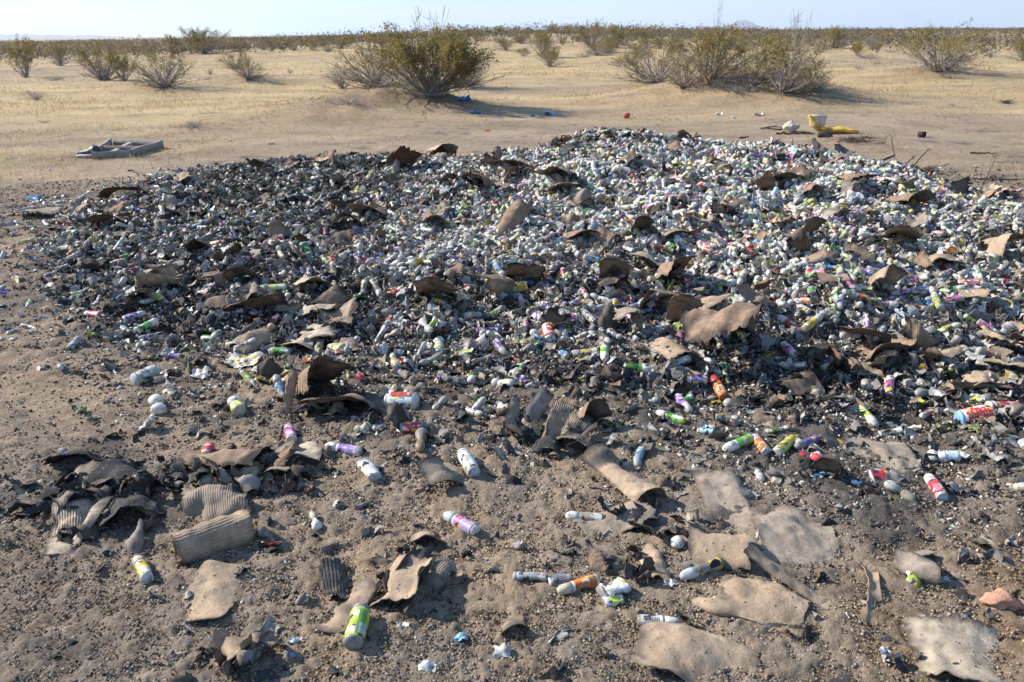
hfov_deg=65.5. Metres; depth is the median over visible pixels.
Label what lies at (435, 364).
wrapper scrap
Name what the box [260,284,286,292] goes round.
candy bottle
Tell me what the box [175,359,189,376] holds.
cardboard scrap
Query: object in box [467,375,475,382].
round cap
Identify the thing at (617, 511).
charred scrap
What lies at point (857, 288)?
candy bottle
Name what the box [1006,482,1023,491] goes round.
candy bottle
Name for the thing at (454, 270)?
cardboard scrap
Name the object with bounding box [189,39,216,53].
desert shrub
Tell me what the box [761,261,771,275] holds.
candy bottle
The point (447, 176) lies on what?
cardboard scrap
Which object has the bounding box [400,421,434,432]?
candy bottle
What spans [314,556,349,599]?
charred sheet
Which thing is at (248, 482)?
cardboard scrap
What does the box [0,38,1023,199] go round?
dry grass
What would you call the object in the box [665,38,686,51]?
desert shrub
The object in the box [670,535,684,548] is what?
cap
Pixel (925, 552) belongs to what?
cardboard scrap
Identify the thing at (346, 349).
candy bottle
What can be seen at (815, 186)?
cardboard flap
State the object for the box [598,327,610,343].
candy bottle
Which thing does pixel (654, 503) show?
charred scrap
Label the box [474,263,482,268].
candy bottle
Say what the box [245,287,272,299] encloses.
cardboard flap
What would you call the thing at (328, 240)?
cardboard scrap
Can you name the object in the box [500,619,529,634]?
cardboard scrap
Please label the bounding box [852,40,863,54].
desert shrub
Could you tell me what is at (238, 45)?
desert shrub
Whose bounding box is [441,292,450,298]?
candy bottle
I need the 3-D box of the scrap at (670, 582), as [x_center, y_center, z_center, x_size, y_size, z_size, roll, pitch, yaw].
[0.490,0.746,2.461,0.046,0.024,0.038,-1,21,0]
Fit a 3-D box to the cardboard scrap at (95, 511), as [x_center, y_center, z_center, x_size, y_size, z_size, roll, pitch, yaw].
[-1.452,0.630,2.749,0.057,0.116,0.197,10,24,26]
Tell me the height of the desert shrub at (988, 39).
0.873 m
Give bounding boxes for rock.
[782,120,799,131]
[979,588,1022,611]
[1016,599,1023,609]
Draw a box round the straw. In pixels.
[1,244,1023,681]
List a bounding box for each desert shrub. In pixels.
[1,33,40,77]
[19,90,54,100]
[42,40,70,65]
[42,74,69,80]
[67,37,127,80]
[98,42,120,52]
[101,46,141,80]
[121,35,215,88]
[126,44,143,53]
[161,32,186,53]
[168,25,233,53]
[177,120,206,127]
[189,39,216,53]
[216,47,263,68]
[227,39,247,51]
[228,55,266,79]
[254,41,268,49]
[267,35,292,48]
[288,42,299,50]
[299,39,320,49]
[312,34,329,44]
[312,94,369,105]
[314,34,416,88]
[316,62,354,88]
[317,40,334,51]
[331,39,348,48]
[339,36,357,46]
[359,20,509,99]
[367,31,384,42]
[372,36,387,46]
[399,29,410,40]
[452,54,493,87]
[453,29,472,38]
[465,28,487,40]
[494,33,508,42]
[495,38,515,50]
[504,27,519,34]
[513,31,531,43]
[513,47,531,55]
[525,28,560,57]
[533,46,566,66]
[544,23,559,31]
[558,35,565,44]
[568,16,612,46]
[570,52,593,56]
[584,40,614,55]
[595,35,623,51]
[598,41,618,53]
[602,28,723,83]
[605,23,627,47]
[610,29,641,45]
[622,49,642,65]
[628,29,645,38]
[629,39,645,51]
[635,26,657,38]
[639,37,653,46]
[647,37,669,48]
[657,51,711,88]
[660,21,764,84]
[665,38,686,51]
[671,29,685,38]
[680,28,693,38]
[707,38,786,89]
[716,35,748,47]
[718,84,763,92]
[725,35,754,50]
[744,31,833,92]
[748,36,778,52]
[777,36,802,51]
[790,61,836,92]
[795,39,803,49]
[804,38,820,45]
[813,43,830,52]
[814,39,835,48]
[822,25,850,47]
[849,43,866,55]
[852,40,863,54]
[853,53,882,58]
[864,31,880,49]
[864,34,879,44]
[867,17,999,71]
[872,42,881,52]
[877,32,898,44]
[898,36,914,46]
[922,73,992,79]
[936,46,977,64]
[938,39,955,53]
[976,36,991,45]
[1004,35,1023,60]
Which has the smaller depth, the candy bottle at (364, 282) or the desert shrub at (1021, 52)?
the candy bottle at (364, 282)
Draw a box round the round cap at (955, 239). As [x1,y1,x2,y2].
[950,237,957,243]
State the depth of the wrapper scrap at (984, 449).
3.19 m
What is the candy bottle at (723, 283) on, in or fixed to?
on the charred debris
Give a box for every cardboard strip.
[227,327,275,352]
[743,542,832,609]
[861,565,883,629]
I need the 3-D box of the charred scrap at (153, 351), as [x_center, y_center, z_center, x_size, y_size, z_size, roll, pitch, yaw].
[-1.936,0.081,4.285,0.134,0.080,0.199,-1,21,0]
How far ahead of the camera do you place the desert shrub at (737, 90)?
18.51 m
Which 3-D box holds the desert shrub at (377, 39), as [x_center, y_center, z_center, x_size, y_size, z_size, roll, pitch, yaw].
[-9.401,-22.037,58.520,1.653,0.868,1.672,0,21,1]
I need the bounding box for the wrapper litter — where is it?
[0,126,1023,544]
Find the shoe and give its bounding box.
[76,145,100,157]
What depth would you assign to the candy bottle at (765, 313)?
4.31 m
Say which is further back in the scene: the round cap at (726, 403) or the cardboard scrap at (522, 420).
the round cap at (726, 403)
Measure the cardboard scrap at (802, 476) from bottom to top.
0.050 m
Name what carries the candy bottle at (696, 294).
on the bottle heap at (402, 262)
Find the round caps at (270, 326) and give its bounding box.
[55,129,946,334]
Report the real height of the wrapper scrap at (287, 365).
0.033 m
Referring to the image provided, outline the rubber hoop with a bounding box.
[760,126,782,129]
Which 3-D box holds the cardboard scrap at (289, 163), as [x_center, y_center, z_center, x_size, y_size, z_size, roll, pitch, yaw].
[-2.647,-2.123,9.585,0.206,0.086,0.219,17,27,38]
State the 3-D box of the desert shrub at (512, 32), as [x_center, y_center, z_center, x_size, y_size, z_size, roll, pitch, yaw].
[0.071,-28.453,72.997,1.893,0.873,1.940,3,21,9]
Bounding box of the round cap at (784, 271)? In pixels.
[780,268,786,274]
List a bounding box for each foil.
[148,394,163,404]
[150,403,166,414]
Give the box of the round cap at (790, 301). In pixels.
[788,299,793,304]
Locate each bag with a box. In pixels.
[543,111,555,115]
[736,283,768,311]
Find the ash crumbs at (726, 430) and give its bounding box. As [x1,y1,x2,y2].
[24,128,1023,573]
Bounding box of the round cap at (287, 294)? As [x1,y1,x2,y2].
[285,292,290,297]
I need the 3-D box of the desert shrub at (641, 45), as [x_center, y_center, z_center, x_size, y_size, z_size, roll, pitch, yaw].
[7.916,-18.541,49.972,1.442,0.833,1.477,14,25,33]
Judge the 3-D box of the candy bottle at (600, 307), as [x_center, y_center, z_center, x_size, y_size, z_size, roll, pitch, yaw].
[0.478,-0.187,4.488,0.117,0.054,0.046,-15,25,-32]
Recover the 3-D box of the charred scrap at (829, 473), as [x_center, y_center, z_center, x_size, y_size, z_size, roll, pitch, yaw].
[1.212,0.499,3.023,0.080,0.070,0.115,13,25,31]
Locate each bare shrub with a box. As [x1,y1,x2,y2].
[411,6,461,83]
[713,1,722,77]
[777,10,812,86]
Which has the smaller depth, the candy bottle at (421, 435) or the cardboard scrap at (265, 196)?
the candy bottle at (421, 435)
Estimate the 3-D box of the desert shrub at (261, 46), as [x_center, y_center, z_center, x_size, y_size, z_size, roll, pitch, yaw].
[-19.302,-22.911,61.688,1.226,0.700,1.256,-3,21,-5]
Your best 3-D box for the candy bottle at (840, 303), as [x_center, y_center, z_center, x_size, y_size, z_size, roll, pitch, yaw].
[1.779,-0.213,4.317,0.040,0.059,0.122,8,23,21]
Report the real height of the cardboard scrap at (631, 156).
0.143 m
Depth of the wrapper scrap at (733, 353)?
4.07 m
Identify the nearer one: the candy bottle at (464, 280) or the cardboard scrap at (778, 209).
the candy bottle at (464, 280)
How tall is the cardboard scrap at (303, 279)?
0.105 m
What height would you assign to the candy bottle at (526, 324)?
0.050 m
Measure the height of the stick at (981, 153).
0.032 m
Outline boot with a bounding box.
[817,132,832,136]
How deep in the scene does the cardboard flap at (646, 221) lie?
5.37 m
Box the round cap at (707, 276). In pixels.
[704,273,710,279]
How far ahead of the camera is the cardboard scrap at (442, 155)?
9.64 m
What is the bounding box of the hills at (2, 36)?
[0,34,135,38]
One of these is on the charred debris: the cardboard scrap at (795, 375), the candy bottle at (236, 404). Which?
the cardboard scrap at (795, 375)
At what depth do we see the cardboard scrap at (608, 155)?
7.31 m
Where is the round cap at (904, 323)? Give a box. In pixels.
[901,318,907,326]
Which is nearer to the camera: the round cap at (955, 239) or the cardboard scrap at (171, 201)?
the round cap at (955, 239)
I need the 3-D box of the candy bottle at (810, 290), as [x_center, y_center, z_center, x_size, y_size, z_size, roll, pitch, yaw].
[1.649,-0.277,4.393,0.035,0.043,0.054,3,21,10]
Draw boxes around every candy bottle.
[56,363,63,369]
[66,336,81,349]
[84,311,102,316]
[122,310,145,322]
[130,365,160,385]
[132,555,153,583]
[133,318,157,333]
[138,331,163,339]
[140,339,150,346]
[161,352,181,358]
[200,334,221,341]
[201,442,214,453]
[209,310,222,320]
[209,329,221,340]
[225,341,236,345]
[227,396,245,417]
[234,338,255,347]
[249,311,263,316]
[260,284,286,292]
[262,284,272,292]
[268,313,280,323]
[269,347,291,354]
[272,374,284,393]
[284,424,296,441]
[309,511,321,530]
[312,342,322,354]
[325,442,362,456]
[327,343,344,350]
[341,336,359,341]
[343,602,369,648]
[344,340,351,353]
[345,219,362,228]
[352,314,361,321]
[356,459,381,480]
[361,279,367,293]
[369,278,381,296]
[374,324,387,340]
[383,328,399,339]
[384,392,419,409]
[385,320,403,327]
[390,353,400,367]
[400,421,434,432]
[402,270,409,275]
[409,265,421,276]
[414,276,421,291]
[415,427,427,452]
[417,341,426,356]
[418,317,432,332]
[419,352,442,366]
[424,316,437,333]
[432,297,445,304]
[432,396,447,409]
[434,336,443,353]
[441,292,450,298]
[443,511,479,535]
[445,271,463,276]
[447,254,463,259]
[449,278,467,285]
[454,343,479,349]
[457,258,470,272]
[457,448,479,477]
[458,318,475,327]
[464,311,481,319]
[472,268,481,273]
[472,354,491,362]
[472,396,485,409]
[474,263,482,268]
[476,326,498,333]
[485,260,499,268]
[486,330,497,338]
[491,378,515,386]
[492,259,506,276]
[493,338,507,355]
[513,571,546,580]
[514,363,524,376]
[518,259,529,263]
[518,295,525,310]
[520,336,533,344]
[523,319,528,331]
[531,304,544,311]
[537,311,541,320]
[539,304,556,316]
[542,323,555,343]
[547,572,572,585]
[549,264,556,270]
[556,574,599,594]
[557,323,568,340]
[558,350,569,358]
[560,267,566,279]
[560,304,565,314]
[561,321,570,335]
[565,272,571,278]
[565,511,604,520]
[567,313,579,319]
[568,297,581,306]
[571,347,598,356]
[572,268,580,276]
[575,318,584,327]
[579,287,589,298]
[582,309,597,323]
[588,304,604,311]
[588,329,602,338]
[590,293,611,304]
[591,263,599,273]
[591,352,599,357]
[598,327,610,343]
[600,344,608,361]
[601,593,624,606]
[606,328,622,339]
[612,298,617,307]
[613,274,624,278]
[623,362,651,372]
[628,301,642,307]
[633,446,645,466]
[637,614,679,626]
[638,294,653,302]
[640,308,651,312]
[647,276,659,282]
[647,391,652,398]
[648,270,661,275]
[651,289,663,301]
[655,312,666,321]
[655,410,686,424]
[665,354,691,369]
[674,393,692,412]
[675,271,687,276]
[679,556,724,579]
[684,394,693,402]
[687,375,707,385]
[690,288,702,296]
[692,357,715,364]
[697,428,712,434]
[699,289,708,294]
[709,270,725,280]
[709,375,727,399]
[711,303,721,310]
[712,273,735,287]
[712,365,721,375]
[717,337,722,347]
[721,279,736,286]
[722,370,729,382]
[722,434,753,451]
[727,259,740,269]
[731,287,738,293]
[732,267,739,277]
[736,269,748,284]
[739,297,747,302]
[750,260,756,271]
[752,434,771,454]
[759,311,769,317]
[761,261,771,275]
[764,424,790,433]
[770,293,779,298]
[770,301,788,307]
[772,434,795,457]
[776,315,801,332]
[779,361,806,369]
[780,340,795,356]
[786,260,808,271]
[786,357,792,363]
[792,279,809,289]
[794,297,811,303]
[794,301,811,314]
[794,435,819,449]
[794,437,804,446]
[796,270,816,282]
[801,313,823,331]
[807,286,814,294]
[813,310,829,327]
[816,264,837,269]
[820,354,833,369]
[831,295,841,303]
[833,289,838,298]
[835,274,855,288]
[836,264,844,274]
[837,294,844,309]
[839,332,860,338]
[842,289,855,295]
[844,268,856,281]
[849,291,870,302]
[850,280,860,292]
[854,300,863,308]
[858,405,878,426]
[861,379,872,392]
[862,313,869,338]
[865,298,881,304]
[869,469,887,481]
[871,298,898,308]
[874,281,881,288]
[878,325,886,332]
[884,375,893,395]
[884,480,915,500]
[886,284,894,291]
[890,288,910,295]
[894,284,900,298]
[895,279,904,285]
[896,316,918,323]
[911,286,928,293]
[914,287,930,295]
[914,388,942,396]
[916,378,929,388]
[919,409,936,418]
[920,288,928,294]
[922,306,937,314]
[923,296,932,306]
[924,473,948,501]
[926,326,934,333]
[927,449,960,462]
[929,286,938,295]
[931,294,944,310]
[935,322,960,333]
[940,285,965,293]
[940,356,957,370]
[944,294,963,303]
[951,328,961,346]
[951,335,960,344]
[954,405,995,424]
[957,312,966,322]
[958,344,968,351]
[959,347,976,354]
[963,314,977,325]
[965,289,979,302]
[975,346,992,357]
[976,319,999,333]
[984,401,1019,410]
[999,322,1013,334]
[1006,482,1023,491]
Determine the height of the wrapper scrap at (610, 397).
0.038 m
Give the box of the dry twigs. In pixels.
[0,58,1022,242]
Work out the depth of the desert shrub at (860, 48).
44.20 m
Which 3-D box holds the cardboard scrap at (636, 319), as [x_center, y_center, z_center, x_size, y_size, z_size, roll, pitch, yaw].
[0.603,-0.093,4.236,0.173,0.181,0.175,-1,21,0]
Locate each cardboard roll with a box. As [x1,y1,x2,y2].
[579,443,668,501]
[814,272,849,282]
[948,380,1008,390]
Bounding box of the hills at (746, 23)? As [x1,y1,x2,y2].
[711,20,778,30]
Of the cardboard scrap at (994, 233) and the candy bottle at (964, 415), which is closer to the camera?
the candy bottle at (964, 415)
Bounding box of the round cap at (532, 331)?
[530,329,538,335]
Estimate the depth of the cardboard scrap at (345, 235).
5.97 m
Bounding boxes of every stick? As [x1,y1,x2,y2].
[776,131,814,134]
[963,177,1023,179]
[970,152,995,153]
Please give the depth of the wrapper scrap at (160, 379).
3.91 m
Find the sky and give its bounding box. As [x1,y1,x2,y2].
[0,0,1023,36]
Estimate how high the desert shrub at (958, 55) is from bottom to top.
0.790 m
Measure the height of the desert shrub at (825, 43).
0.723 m
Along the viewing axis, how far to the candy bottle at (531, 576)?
2.47 m
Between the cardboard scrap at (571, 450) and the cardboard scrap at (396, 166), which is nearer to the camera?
the cardboard scrap at (571, 450)
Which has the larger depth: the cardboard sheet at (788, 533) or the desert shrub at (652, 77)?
the desert shrub at (652, 77)
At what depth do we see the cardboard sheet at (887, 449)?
3.19 m
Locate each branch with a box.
[811,138,894,166]
[899,149,928,171]
[981,155,996,185]
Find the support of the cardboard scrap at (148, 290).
on the charred debris
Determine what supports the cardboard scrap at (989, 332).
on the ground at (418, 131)
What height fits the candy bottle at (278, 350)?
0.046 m
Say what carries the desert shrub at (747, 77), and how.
on the ground at (418, 131)
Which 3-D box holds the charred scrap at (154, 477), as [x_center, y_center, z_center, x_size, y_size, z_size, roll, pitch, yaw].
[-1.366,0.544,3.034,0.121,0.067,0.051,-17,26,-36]
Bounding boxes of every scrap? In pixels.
[4,472,37,486]
[4,494,57,514]
[11,486,60,520]
[12,484,34,494]
[26,194,42,200]
[32,510,47,528]
[41,534,76,555]
[47,487,92,515]
[51,496,95,538]
[53,472,77,487]
[57,482,100,508]
[63,522,105,539]
[71,404,86,412]
[72,496,111,547]
[75,203,89,210]
[76,472,87,481]
[76,479,85,488]
[78,245,89,249]
[79,257,104,268]
[79,450,92,463]
[83,481,117,497]
[85,485,110,497]
[90,494,108,505]
[98,513,105,529]
[103,199,133,213]
[103,359,117,371]
[110,477,156,516]
[110,510,121,520]
[111,229,129,239]
[115,212,131,216]
[117,474,127,489]
[122,472,154,496]
[124,288,156,295]
[126,518,144,557]
[127,459,139,467]
[129,496,161,517]
[131,467,149,483]
[134,269,158,280]
[135,262,180,286]
[135,413,155,431]
[141,347,160,359]
[142,467,167,492]
[144,261,178,274]
[147,475,166,483]
[151,219,168,222]
[153,369,167,382]
[158,181,169,187]
[158,486,183,495]
[163,195,177,208]
[163,457,189,475]
[167,369,181,376]
[167,472,188,483]
[169,480,185,487]
[173,172,193,183]
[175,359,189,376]
[176,446,273,466]
[179,463,201,487]
[184,591,193,599]
[186,279,197,286]
[187,465,229,483]
[189,366,208,378]
[191,457,203,472]
[192,469,214,486]
[193,652,204,668]
[194,356,207,365]
[195,646,211,656]
[198,171,211,179]
[201,270,226,288]
[201,456,232,484]
[203,296,227,310]
[207,358,224,368]
[209,647,225,665]
[212,188,227,196]
[212,628,229,666]
[214,477,237,492]
[219,198,230,206]
[220,178,232,183]
[221,626,251,679]
[223,242,242,256]
[225,460,265,481]
[231,185,246,195]
[231,445,243,467]
[231,630,262,667]
[233,641,263,665]
[234,474,263,495]
[236,281,260,296]
[237,476,264,490]
[241,466,261,475]
[245,158,272,166]
[249,363,259,371]
[252,253,261,259]
[253,629,285,651]
[254,376,272,382]
[256,357,281,376]
[257,453,270,465]
[259,440,310,476]
[259,475,277,493]
[260,450,279,472]
[261,167,274,171]
[261,193,269,201]
[262,210,271,216]
[262,437,296,475]
[263,472,273,480]
[265,208,279,211]
[267,451,282,475]
[268,220,293,237]
[271,300,302,314]
[272,479,282,492]
[280,333,313,349]
[281,368,297,415]
[281,473,290,495]
[282,161,301,167]
[283,363,289,371]
[284,455,299,465]
[286,478,297,493]
[286,636,302,643]
[287,234,318,242]
[287,465,310,481]
[288,463,315,495]
[290,171,303,180]
[292,242,300,255]
[292,405,310,420]
[293,276,331,285]
[294,441,321,460]
[295,304,337,317]
[297,483,309,492]
[299,405,315,413]
[300,320,336,339]
[302,357,310,361]
[307,280,317,291]
[314,151,328,161]
[314,297,358,326]
[314,472,327,478]
[317,576,376,633]
[320,237,335,243]
[320,380,338,396]
[321,409,345,421]
[322,172,345,180]
[325,200,334,208]
[327,196,360,207]
[327,400,349,422]
[328,149,336,163]
[328,247,344,255]
[331,229,352,242]
[338,337,363,355]
[351,372,366,382]
[352,158,363,164]
[358,410,371,415]
[362,192,372,201]
[362,410,373,423]
[368,579,382,605]
[369,553,392,567]
[371,424,384,430]
[372,225,385,240]
[374,198,386,207]
[376,569,389,592]
[377,345,388,353]
[380,383,398,394]
[380,545,440,613]
[383,172,406,189]
[384,401,409,433]
[387,406,417,419]
[391,157,401,172]
[393,370,409,379]
[394,348,403,354]
[396,621,409,628]
[397,358,408,366]
[403,358,413,366]
[403,530,447,545]
[409,373,420,384]
[409,382,425,392]
[409,414,417,421]
[413,204,440,219]
[413,365,420,372]
[414,456,462,485]
[415,544,456,594]
[418,659,437,671]
[425,423,452,438]
[427,361,445,366]
[429,201,451,215]
[430,152,446,157]
[433,424,440,429]
[434,375,441,383]
[437,173,461,184]
[443,462,457,475]
[446,263,463,283]
[454,632,467,641]
[455,407,467,422]
[458,348,472,358]
[458,423,471,433]
[463,338,476,348]
[471,179,480,184]
[477,151,496,165]
[478,357,492,366]
[488,442,508,460]
[489,146,501,159]
[491,642,512,657]
[492,401,507,409]
[495,437,514,453]
[499,160,526,173]
[499,171,512,180]
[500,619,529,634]
[502,183,510,189]
[502,415,531,437]
[506,197,535,206]
[508,423,533,442]
[509,367,517,375]
[514,418,540,442]
[517,280,533,284]
[518,264,542,278]
[518,413,545,428]
[518,437,527,446]
[519,375,528,382]
[524,435,561,456]
[525,343,537,349]
[530,380,539,387]
[532,332,542,344]
[541,305,570,325]
[544,342,560,349]
[544,452,560,460]
[546,136,557,145]
[553,173,563,182]
[554,136,572,143]
[554,140,563,147]
[558,357,568,364]
[559,422,597,451]
[560,143,579,149]
[562,214,582,224]
[564,440,580,457]
[565,199,575,206]
[572,188,591,206]
[575,375,586,382]
[576,198,596,207]
[582,298,595,303]
[585,540,609,572]
[589,227,621,246]
[589,322,597,329]
[590,153,603,160]
[591,142,616,147]
[597,303,617,330]
[597,492,626,514]
[600,277,624,286]
[602,150,615,158]
[605,433,619,444]
[606,394,617,400]
[606,555,621,569]
[607,355,624,363]
[607,422,620,428]
[612,307,642,336]
[616,149,638,162]
[622,551,636,579]
[623,152,642,166]
[627,500,676,538]
[627,544,640,551]
[630,286,649,291]
[633,159,655,169]
[633,543,670,585]
[635,344,647,350]
[635,442,654,451]
[635,556,655,580]
[635,570,651,584]
[638,497,657,507]
[646,204,660,214]
[653,326,665,332]
[660,320,670,325]
[661,157,684,172]
[662,295,671,311]
[662,325,682,337]
[663,579,678,586]
[665,334,674,338]
[666,137,681,150]
[666,263,680,275]
[667,568,675,579]
[669,508,698,523]
[671,322,680,329]
[675,193,686,202]
[676,333,683,340]
[677,129,691,137]
[680,148,696,155]
[689,348,704,360]
[689,370,703,376]
[692,215,714,221]
[693,285,707,293]
[700,342,713,350]
[702,154,723,162]
[706,345,721,350]
[708,197,726,217]
[708,426,728,439]
[712,337,725,349]
[714,162,732,175]
[720,362,729,369]
[722,197,746,211]
[723,197,739,205]
[729,350,742,355]
[736,331,744,342]
[740,419,753,431]
[742,408,765,413]
[751,170,777,188]
[753,279,773,289]
[755,230,768,240]
[760,334,778,347]
[761,345,773,350]
[761,351,775,361]
[764,356,777,369]
[766,464,793,483]
[770,206,789,215]
[771,150,781,156]
[771,208,803,223]
[771,476,782,483]
[777,367,818,396]
[783,165,812,176]
[786,227,814,252]
[790,373,803,379]
[793,349,806,356]
[794,246,830,262]
[798,457,812,475]
[798,468,807,479]
[799,343,831,361]
[801,458,828,488]
[804,384,824,399]
[807,446,818,451]
[811,453,842,478]
[819,433,849,451]
[820,206,854,218]
[822,195,835,199]
[822,339,842,366]
[826,464,846,481]
[826,467,843,478]
[829,157,845,163]
[830,503,848,510]
[832,402,851,407]
[833,152,847,156]
[834,144,855,153]
[835,325,890,342]
[835,394,851,400]
[839,176,866,193]
[842,356,863,370]
[843,242,865,262]
[845,243,870,260]
[851,480,861,485]
[861,402,869,409]
[862,205,872,214]
[864,210,879,215]
[869,349,899,366]
[879,646,890,654]
[881,654,894,662]
[884,549,936,569]
[885,246,912,262]
[885,467,903,482]
[886,422,895,426]
[890,234,912,243]
[893,177,906,185]
[893,371,905,377]
[894,177,918,188]
[894,548,940,585]
[903,314,946,350]
[904,211,928,227]
[905,396,919,403]
[906,459,921,468]
[906,571,920,586]
[907,425,921,429]
[913,247,938,268]
[913,437,932,443]
[914,397,927,403]
[916,382,931,386]
[917,470,930,473]
[920,442,930,449]
[929,387,948,396]
[932,361,943,368]
[937,421,954,431]
[940,576,950,582]
[945,400,957,412]
[946,369,957,373]
[946,481,964,492]
[948,358,958,369]
[949,176,973,193]
[952,394,973,402]
[954,418,968,428]
[958,423,972,428]
[960,451,970,457]
[964,533,1002,548]
[966,196,981,201]
[966,395,984,405]
[971,186,1002,196]
[971,396,982,402]
[975,443,989,454]
[979,324,1023,345]
[981,183,1008,194]
[981,393,991,402]
[988,452,1011,465]
[989,228,1007,242]
[1002,189,1023,199]
[1007,457,1023,470]
[1008,402,1023,416]
[1008,436,1018,446]
[1017,438,1023,447]
[1018,409,1023,420]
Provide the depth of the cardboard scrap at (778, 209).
5.93 m
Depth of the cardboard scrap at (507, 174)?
7.17 m
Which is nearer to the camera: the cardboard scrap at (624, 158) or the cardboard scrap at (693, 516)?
the cardboard scrap at (693, 516)
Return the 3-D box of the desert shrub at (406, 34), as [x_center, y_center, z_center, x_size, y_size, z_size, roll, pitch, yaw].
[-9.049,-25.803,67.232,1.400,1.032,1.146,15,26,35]
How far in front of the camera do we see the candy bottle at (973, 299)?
4.34 m
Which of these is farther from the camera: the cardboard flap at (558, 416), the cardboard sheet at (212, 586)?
the cardboard flap at (558, 416)
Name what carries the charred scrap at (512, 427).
on the ground at (418, 131)
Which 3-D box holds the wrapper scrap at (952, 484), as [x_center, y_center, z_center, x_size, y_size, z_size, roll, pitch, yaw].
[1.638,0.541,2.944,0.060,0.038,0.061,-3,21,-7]
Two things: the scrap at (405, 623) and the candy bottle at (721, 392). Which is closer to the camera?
the scrap at (405, 623)
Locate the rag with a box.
[455,94,470,100]
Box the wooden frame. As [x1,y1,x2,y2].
[91,138,163,158]
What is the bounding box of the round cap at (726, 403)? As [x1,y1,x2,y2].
[723,398,731,407]
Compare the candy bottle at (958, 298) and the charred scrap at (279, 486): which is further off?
the candy bottle at (958, 298)
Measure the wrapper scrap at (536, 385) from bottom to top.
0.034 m
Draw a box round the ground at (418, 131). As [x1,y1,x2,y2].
[0,27,1023,681]
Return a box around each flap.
[14,206,62,213]
[81,213,128,224]
[97,186,152,200]
[222,266,257,281]
[224,293,287,308]
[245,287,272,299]
[283,354,354,396]
[290,393,380,410]
[310,285,351,310]
[329,211,361,227]
[345,203,388,214]
[387,145,433,167]
[413,276,454,295]
[423,143,457,156]
[423,215,449,223]
[461,173,491,187]
[461,274,515,294]
[478,159,540,166]
[494,198,530,233]
[500,394,520,436]
[505,262,545,281]
[519,386,553,420]
[535,166,578,176]
[540,400,572,452]
[546,182,581,192]
[555,412,591,447]
[563,229,598,237]
[576,398,612,418]
[598,257,630,281]
[629,251,660,266]
[631,215,656,231]
[638,289,678,308]
[639,335,703,359]
[654,255,696,283]
[659,221,710,241]
[666,293,705,322]
[698,293,734,309]
[772,172,799,179]
[800,183,825,195]
[802,216,826,234]
[831,173,879,181]
[856,337,916,361]
[868,264,908,286]
[882,190,935,202]
[883,225,923,240]
[916,346,964,359]
[926,254,965,264]
[956,289,1001,297]
[960,368,1012,388]
[982,233,1023,257]
[982,358,1023,367]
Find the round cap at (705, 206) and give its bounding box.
[702,204,708,209]
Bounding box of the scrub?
[0,20,1023,61]
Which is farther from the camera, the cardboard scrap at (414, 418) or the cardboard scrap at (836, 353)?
the cardboard scrap at (836, 353)
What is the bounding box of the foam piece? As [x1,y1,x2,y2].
[808,114,859,133]
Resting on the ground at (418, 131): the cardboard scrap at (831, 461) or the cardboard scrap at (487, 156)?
the cardboard scrap at (487, 156)
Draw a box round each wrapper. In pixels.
[596,577,630,596]
[799,451,822,460]
[810,471,830,479]
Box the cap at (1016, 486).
[1013,483,1019,490]
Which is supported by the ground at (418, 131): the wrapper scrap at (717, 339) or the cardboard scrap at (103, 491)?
the cardboard scrap at (103, 491)
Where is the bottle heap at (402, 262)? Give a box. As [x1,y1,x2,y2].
[0,128,1023,481]
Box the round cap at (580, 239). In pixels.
[577,236,583,243]
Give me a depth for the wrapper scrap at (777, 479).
3.00 m
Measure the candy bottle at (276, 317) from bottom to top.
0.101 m
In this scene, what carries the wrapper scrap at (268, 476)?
on the ground at (418, 131)
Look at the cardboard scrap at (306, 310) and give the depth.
4.64 m
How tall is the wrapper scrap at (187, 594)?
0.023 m
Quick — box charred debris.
[0,126,1023,681]
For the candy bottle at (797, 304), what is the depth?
4.32 m
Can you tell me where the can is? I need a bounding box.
[917,131,925,137]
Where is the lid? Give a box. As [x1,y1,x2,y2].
[353,421,372,432]
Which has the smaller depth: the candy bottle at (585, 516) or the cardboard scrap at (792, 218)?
the candy bottle at (585, 516)
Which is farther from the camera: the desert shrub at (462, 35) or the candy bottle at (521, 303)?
the desert shrub at (462, 35)
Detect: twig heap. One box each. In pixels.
[825,134,890,143]
[908,165,955,174]
[998,99,1015,103]
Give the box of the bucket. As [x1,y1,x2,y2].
[809,115,827,126]
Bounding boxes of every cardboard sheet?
[170,509,255,564]
[180,560,246,621]
[181,482,251,520]
[369,554,433,606]
[572,501,658,538]
[631,621,759,681]
[679,303,764,343]
[688,524,750,569]
[688,575,809,636]
[690,468,761,548]
[750,505,839,568]
[844,433,918,481]
[900,611,1003,681]
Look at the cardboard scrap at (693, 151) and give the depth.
7.68 m
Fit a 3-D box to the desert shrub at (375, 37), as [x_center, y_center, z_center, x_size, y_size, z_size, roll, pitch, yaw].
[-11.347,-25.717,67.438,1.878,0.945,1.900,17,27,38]
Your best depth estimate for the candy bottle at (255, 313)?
4.66 m
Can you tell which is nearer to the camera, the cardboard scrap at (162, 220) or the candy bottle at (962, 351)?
the candy bottle at (962, 351)
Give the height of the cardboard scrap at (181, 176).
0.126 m
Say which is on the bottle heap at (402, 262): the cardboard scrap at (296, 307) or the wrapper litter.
the wrapper litter
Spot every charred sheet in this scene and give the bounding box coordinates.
[41,449,102,464]
[69,460,111,486]
[85,458,148,494]
[96,495,165,526]
[184,240,209,251]
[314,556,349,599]
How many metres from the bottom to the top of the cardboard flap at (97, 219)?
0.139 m

